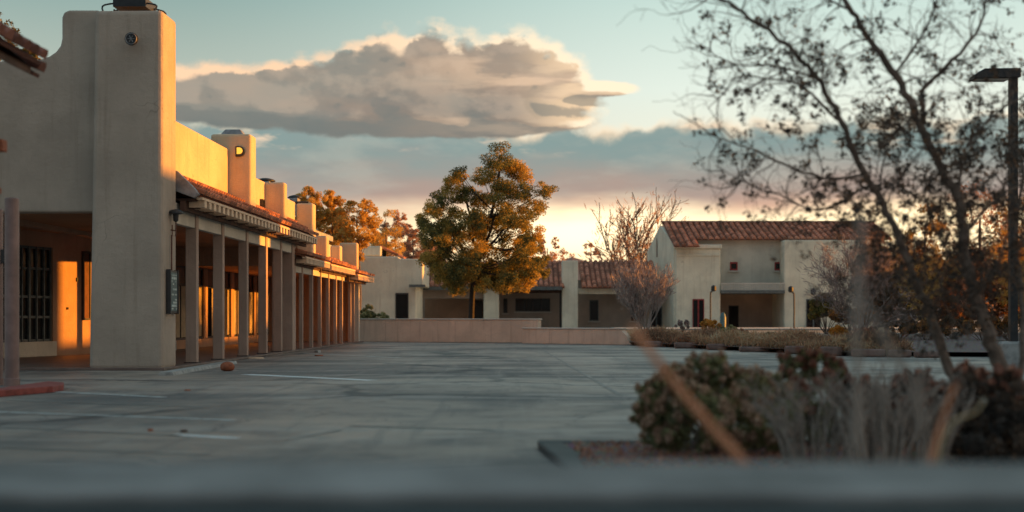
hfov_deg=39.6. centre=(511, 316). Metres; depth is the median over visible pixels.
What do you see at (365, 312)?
dark shrub
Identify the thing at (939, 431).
plant stem
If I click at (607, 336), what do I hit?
wall
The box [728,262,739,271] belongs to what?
window
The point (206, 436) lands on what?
painted line
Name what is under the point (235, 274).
window
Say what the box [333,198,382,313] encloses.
tree
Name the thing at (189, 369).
kerb strip
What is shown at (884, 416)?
plant stem
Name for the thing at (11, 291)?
round post
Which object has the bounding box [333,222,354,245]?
tree
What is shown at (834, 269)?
bare shrub tree
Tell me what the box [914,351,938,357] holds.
edging stone
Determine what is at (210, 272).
window
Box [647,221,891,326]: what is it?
two storey building
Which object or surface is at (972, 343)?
planting bed
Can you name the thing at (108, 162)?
arcade building
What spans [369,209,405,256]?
tree
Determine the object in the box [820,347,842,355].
edging stone
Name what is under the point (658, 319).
door
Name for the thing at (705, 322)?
shrub
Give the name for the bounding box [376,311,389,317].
dark shrub
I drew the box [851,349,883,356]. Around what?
edging stone
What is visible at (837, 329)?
round shrub
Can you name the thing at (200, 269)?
window
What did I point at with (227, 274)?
window
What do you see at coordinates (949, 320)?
dry shrub
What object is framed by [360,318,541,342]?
wall
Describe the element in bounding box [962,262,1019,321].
hedge tree
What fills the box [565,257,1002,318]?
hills
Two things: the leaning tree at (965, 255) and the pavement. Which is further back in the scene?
the pavement
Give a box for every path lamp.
[710,285,715,319]
[788,286,794,327]
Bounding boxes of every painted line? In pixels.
[0,411,229,419]
[64,392,158,396]
[173,434,241,438]
[239,374,367,380]
[286,430,340,439]
[310,353,395,357]
[351,425,487,429]
[542,350,621,394]
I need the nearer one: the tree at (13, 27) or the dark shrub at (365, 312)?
the tree at (13, 27)
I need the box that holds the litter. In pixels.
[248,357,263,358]
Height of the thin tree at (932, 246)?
6.026 m
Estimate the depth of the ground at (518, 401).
16.74 m
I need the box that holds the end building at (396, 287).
[360,246,428,317]
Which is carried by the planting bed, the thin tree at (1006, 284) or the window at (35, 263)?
the thin tree at (1006, 284)
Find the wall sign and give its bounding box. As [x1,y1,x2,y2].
[166,269,178,313]
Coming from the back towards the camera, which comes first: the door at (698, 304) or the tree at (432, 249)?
the tree at (432, 249)
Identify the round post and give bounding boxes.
[0,209,3,384]
[4,197,19,385]
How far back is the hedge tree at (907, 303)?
71.40 m
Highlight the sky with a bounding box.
[0,0,1023,264]
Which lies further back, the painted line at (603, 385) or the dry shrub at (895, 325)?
the dry shrub at (895, 325)
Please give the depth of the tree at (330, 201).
86.68 m
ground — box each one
[0,342,1023,462]
[481,319,1019,343]
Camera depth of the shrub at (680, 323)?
59.93 m
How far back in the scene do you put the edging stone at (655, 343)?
49.05 m
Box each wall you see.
[0,463,1023,511]
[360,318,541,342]
[522,327,635,344]
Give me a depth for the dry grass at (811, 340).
42.21 m
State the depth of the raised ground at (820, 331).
84.89 m
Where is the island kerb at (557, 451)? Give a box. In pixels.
[537,440,918,462]
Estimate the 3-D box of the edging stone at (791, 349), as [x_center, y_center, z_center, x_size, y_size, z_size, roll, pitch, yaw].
[7.944,0.919,39.822,0.581,0.221,0.396,0,0,0]
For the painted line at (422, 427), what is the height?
0.001 m
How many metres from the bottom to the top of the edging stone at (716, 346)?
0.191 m
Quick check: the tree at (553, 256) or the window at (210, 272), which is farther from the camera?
the tree at (553, 256)
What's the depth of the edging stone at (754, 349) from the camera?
42.02 m
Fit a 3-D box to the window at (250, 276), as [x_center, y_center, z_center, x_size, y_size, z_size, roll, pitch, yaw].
[-10.047,-0.440,54.033,0.120,2.300,1.550,0,0,1]
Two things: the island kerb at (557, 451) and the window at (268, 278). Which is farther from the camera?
the window at (268, 278)
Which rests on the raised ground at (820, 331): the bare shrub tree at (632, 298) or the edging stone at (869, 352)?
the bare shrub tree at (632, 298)
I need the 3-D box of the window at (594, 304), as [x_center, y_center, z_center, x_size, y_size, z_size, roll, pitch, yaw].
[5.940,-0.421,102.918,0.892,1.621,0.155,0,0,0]
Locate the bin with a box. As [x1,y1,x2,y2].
[720,312,725,327]
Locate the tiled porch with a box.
[0,22,47,193]
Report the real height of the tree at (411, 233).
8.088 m
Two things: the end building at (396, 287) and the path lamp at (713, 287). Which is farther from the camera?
the end building at (396, 287)
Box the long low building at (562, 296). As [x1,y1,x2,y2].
[423,260,661,327]
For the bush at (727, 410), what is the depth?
10.10 m
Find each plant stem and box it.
[628,323,748,462]
[852,214,863,462]
[861,294,929,462]
[882,325,886,462]
[929,384,956,462]
[936,399,984,462]
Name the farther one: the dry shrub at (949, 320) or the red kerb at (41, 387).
the dry shrub at (949, 320)
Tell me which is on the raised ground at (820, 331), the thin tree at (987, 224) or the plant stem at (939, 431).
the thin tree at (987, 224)
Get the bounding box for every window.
[3,244,51,342]
[176,266,185,339]
[199,268,202,338]
[208,269,212,337]
[225,272,229,336]
[234,273,237,336]
[249,275,252,335]
[257,276,257,334]
[268,278,268,333]
[395,293,407,317]
[502,298,508,313]
[514,298,551,312]
[588,300,599,321]
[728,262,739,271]
[773,262,779,271]
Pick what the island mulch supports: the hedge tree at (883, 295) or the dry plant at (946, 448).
the dry plant at (946, 448)
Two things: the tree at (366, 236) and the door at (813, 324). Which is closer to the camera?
the tree at (366, 236)
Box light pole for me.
[969,68,1020,368]
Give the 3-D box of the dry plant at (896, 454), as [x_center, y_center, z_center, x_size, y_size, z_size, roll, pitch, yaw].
[2.320,0.605,9.116,1.085,0.774,0.627,0,0,0]
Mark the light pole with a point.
(1010, 349)
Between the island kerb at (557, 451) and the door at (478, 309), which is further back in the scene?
the door at (478, 309)
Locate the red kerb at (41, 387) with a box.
[0,381,63,396]
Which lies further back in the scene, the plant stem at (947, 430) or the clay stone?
the clay stone
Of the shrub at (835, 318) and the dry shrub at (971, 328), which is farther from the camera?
the shrub at (835, 318)
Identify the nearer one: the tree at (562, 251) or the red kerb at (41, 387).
the red kerb at (41, 387)
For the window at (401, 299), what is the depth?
91.97 m
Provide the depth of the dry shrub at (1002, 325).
48.91 m
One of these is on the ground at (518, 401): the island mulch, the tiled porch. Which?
the tiled porch
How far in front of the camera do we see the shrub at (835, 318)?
59.78 m
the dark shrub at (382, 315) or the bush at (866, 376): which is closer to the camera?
the bush at (866, 376)
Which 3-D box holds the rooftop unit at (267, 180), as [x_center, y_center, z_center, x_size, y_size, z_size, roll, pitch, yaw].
[-7.887,-4.088,45.500,0.660,0.720,0.643,0,0,0]
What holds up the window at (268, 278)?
in the arcade building at (108, 162)
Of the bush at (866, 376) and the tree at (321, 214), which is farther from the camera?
the tree at (321, 214)
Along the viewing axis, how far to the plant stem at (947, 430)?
5.07 m
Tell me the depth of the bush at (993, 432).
9.40 m
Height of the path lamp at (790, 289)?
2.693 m
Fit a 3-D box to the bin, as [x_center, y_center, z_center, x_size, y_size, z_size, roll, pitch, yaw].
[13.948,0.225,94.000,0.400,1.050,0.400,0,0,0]
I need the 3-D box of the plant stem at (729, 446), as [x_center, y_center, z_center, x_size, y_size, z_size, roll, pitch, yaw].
[0.590,0.386,3.982,0.561,0.740,0.061,0,0,21]
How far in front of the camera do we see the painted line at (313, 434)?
12.42 m
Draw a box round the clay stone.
[220,362,234,370]
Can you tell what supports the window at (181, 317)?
in the arcade building at (108, 162)
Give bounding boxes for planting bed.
[630,334,1018,351]
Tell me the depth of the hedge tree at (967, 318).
73.71 m
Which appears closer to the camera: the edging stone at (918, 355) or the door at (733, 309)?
the edging stone at (918, 355)
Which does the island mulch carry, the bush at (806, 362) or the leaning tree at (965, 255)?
the bush at (806, 362)
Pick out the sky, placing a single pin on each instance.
(377, 101)
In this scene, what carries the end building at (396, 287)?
on the raised ground at (820, 331)
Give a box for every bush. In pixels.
[628,349,807,454]
[766,346,850,445]
[829,367,939,447]
[910,359,1023,462]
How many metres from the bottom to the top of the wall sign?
0.874 m
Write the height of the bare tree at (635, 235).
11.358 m
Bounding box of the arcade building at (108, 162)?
[0,0,374,370]
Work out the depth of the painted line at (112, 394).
18.83 m
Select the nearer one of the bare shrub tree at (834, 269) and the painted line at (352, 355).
the painted line at (352, 355)
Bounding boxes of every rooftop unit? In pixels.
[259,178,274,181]
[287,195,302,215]
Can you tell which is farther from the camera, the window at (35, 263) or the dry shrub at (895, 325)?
the dry shrub at (895, 325)
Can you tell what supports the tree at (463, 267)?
on the raised ground at (820, 331)
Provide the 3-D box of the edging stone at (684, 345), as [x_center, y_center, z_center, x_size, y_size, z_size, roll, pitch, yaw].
[5.729,0.935,46.851,0.750,0.191,0.387,0,0,0]
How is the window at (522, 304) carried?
in the long low building at (562, 296)
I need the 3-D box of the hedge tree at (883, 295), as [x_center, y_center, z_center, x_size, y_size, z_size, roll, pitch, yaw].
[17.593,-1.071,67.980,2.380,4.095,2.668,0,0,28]
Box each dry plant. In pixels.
[733,357,905,462]
[796,352,962,462]
[849,354,975,462]
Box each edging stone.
[647,341,666,346]
[674,342,697,347]
[706,344,726,349]
[739,347,769,351]
[784,346,806,353]
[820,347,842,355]
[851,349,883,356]
[888,350,911,356]
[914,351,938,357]
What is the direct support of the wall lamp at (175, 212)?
attached to the arcade building at (108, 162)
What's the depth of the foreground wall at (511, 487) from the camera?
2.85 m
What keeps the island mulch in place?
on the island kerb at (557, 451)
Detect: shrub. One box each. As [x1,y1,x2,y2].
[360,304,376,317]
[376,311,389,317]
[674,319,689,330]
[697,318,721,329]
[714,325,736,331]
[805,292,841,333]
[828,307,870,330]
[828,325,849,335]
[883,316,922,338]
[899,321,950,339]
[938,315,972,338]
[961,319,1001,339]
[992,314,1019,340]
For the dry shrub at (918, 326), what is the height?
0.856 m
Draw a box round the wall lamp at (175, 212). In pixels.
[169,209,183,269]
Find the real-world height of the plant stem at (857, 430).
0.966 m
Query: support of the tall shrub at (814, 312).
on the raised ground at (820, 331)
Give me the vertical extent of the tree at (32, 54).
8.612 m
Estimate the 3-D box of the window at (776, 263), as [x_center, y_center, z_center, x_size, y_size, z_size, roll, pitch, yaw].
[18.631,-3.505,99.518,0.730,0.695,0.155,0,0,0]
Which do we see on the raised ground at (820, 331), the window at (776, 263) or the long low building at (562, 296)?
the long low building at (562, 296)
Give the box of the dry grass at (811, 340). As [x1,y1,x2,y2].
[626,325,916,353]
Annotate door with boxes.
[474,300,482,317]
[651,304,661,326]
[693,299,703,326]
[729,305,738,326]
[806,299,820,326]
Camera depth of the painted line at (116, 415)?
14.81 m
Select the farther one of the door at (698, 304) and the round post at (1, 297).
the door at (698, 304)
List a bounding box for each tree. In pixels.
[0,12,20,60]
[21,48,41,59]
[295,185,333,231]
[316,189,353,245]
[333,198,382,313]
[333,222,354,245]
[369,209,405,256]
[377,209,414,256]
[394,225,428,258]
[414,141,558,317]
[419,245,436,257]
[538,237,559,261]
[552,248,574,261]
[578,192,664,261]
[583,242,599,261]
[596,192,671,261]
[610,257,680,329]
[615,189,688,259]
[618,0,1023,413]
[796,230,918,332]
[861,261,906,328]
[882,205,962,331]
[890,240,931,333]
[909,259,966,333]
[940,180,1020,332]
[943,240,987,333]
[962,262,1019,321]
[981,198,1023,315]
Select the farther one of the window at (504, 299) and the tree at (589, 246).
the tree at (589, 246)
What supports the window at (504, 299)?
in the long low building at (562, 296)
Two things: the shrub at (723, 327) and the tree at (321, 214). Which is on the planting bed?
the shrub at (723, 327)
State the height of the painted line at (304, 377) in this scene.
0.001 m
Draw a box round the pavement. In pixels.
[611,327,977,329]
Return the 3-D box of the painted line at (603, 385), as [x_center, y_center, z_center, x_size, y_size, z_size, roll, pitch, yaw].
[1.189,1.026,31.581,0.070,0.001,25.610,0,0,-1]
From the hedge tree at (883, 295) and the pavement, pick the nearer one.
the hedge tree at (883, 295)
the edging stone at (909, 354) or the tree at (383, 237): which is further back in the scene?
the tree at (383, 237)
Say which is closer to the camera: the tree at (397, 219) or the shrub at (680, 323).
the shrub at (680, 323)
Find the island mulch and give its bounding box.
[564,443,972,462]
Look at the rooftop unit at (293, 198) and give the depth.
50.26 m
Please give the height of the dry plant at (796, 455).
0.726 m
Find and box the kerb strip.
[158,361,236,375]
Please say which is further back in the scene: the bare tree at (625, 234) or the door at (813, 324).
the bare tree at (625, 234)
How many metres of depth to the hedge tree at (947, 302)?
65.42 m
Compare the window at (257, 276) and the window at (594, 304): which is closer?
the window at (257, 276)
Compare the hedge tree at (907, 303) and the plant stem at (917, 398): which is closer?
the plant stem at (917, 398)
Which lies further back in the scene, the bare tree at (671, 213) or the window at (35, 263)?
the bare tree at (671, 213)

